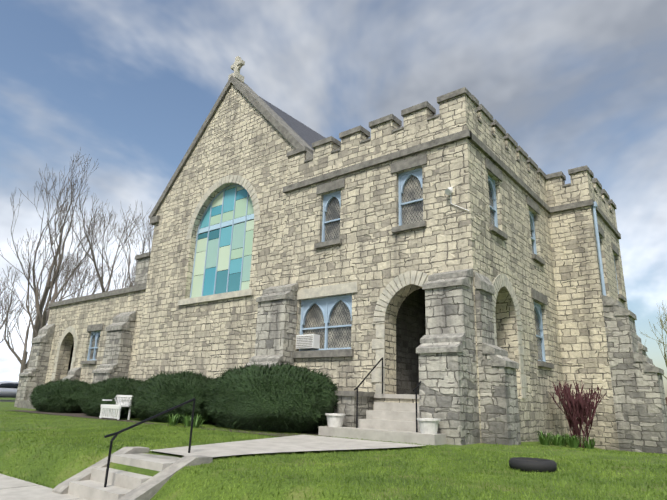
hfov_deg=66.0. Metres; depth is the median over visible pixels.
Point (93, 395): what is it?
hedge
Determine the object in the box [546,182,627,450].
stone wall
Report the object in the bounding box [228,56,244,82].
cross
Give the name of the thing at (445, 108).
merlons
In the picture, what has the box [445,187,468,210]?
wall light
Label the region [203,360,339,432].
hedge
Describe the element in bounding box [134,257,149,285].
chimney
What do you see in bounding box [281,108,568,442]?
tower block
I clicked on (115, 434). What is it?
ironwork
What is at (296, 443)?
path
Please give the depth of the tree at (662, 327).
53.95 m
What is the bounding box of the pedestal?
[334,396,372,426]
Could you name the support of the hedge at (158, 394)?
on the mulch
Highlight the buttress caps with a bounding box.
[19,268,663,380]
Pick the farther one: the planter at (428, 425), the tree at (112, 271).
the tree at (112, 271)
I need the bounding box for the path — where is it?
[150,435,425,456]
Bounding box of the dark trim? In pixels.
[17,75,626,408]
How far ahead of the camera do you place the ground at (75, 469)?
7.70 m
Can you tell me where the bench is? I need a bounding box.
[99,395,131,419]
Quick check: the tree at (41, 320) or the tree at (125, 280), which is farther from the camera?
the tree at (125, 280)
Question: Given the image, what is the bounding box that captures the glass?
[89,175,542,360]
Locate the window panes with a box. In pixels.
[191,186,253,297]
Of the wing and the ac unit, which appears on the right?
the ac unit
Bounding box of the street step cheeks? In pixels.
[52,447,212,499]
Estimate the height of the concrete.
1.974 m
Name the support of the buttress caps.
on the buttresses
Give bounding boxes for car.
[0,381,18,397]
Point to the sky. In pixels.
(131, 85)
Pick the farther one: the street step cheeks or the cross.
the cross
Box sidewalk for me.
[0,474,87,499]
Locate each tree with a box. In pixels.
[0,148,121,367]
[0,273,76,381]
[0,279,24,342]
[0,283,17,329]
[13,246,131,304]
[56,187,153,291]
[106,253,139,289]
[641,304,666,378]
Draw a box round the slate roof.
[259,96,340,149]
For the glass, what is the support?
in the frames
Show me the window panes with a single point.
(225, 243)
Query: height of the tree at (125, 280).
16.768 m
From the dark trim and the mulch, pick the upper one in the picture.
the dark trim
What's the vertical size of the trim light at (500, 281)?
8.037 m
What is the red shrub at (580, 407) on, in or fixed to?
on the ground at (75, 469)
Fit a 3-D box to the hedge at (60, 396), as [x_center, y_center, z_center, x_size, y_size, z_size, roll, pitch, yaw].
[-11.171,6.066,21.513,4.110,1.468,2.271,-11,-21,37]
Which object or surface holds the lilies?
on the ground at (75, 469)
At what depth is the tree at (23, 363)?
60.88 m
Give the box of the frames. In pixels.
[87,168,618,361]
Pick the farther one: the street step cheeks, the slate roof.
the slate roof
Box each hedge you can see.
[28,378,89,412]
[79,376,146,418]
[129,370,216,423]
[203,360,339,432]
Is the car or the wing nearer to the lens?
the wing
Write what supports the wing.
on the ground at (75, 469)
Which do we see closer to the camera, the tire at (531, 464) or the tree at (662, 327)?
the tire at (531, 464)
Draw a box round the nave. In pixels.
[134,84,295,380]
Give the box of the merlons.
[288,94,615,217]
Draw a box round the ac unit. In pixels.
[296,334,319,349]
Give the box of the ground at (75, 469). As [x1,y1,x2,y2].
[0,397,666,499]
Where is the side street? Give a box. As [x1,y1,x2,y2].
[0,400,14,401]
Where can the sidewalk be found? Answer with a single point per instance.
(12, 488)
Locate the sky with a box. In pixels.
[0,0,666,397]
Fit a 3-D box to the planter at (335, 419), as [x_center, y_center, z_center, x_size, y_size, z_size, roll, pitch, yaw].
[0.041,4.095,12.370,0.490,0.300,0.490,-11,-21,37]
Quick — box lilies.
[166,413,597,448]
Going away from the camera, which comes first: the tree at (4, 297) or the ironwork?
the ironwork
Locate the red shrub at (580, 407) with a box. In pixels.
[550,380,605,447]
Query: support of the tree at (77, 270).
on the ground at (75, 469)
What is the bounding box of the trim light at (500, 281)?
[51,175,526,397]
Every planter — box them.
[325,413,344,426]
[417,418,439,433]
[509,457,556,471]
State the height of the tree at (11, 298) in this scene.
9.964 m
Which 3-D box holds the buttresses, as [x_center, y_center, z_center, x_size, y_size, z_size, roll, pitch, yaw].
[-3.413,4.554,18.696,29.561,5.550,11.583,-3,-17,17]
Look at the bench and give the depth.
16.84 m
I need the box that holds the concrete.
[68,394,446,499]
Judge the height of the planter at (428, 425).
0.300 m
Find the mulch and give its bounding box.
[10,410,330,436]
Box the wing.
[45,290,145,384]
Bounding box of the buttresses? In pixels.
[14,271,666,453]
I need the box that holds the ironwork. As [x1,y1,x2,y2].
[104,357,420,486]

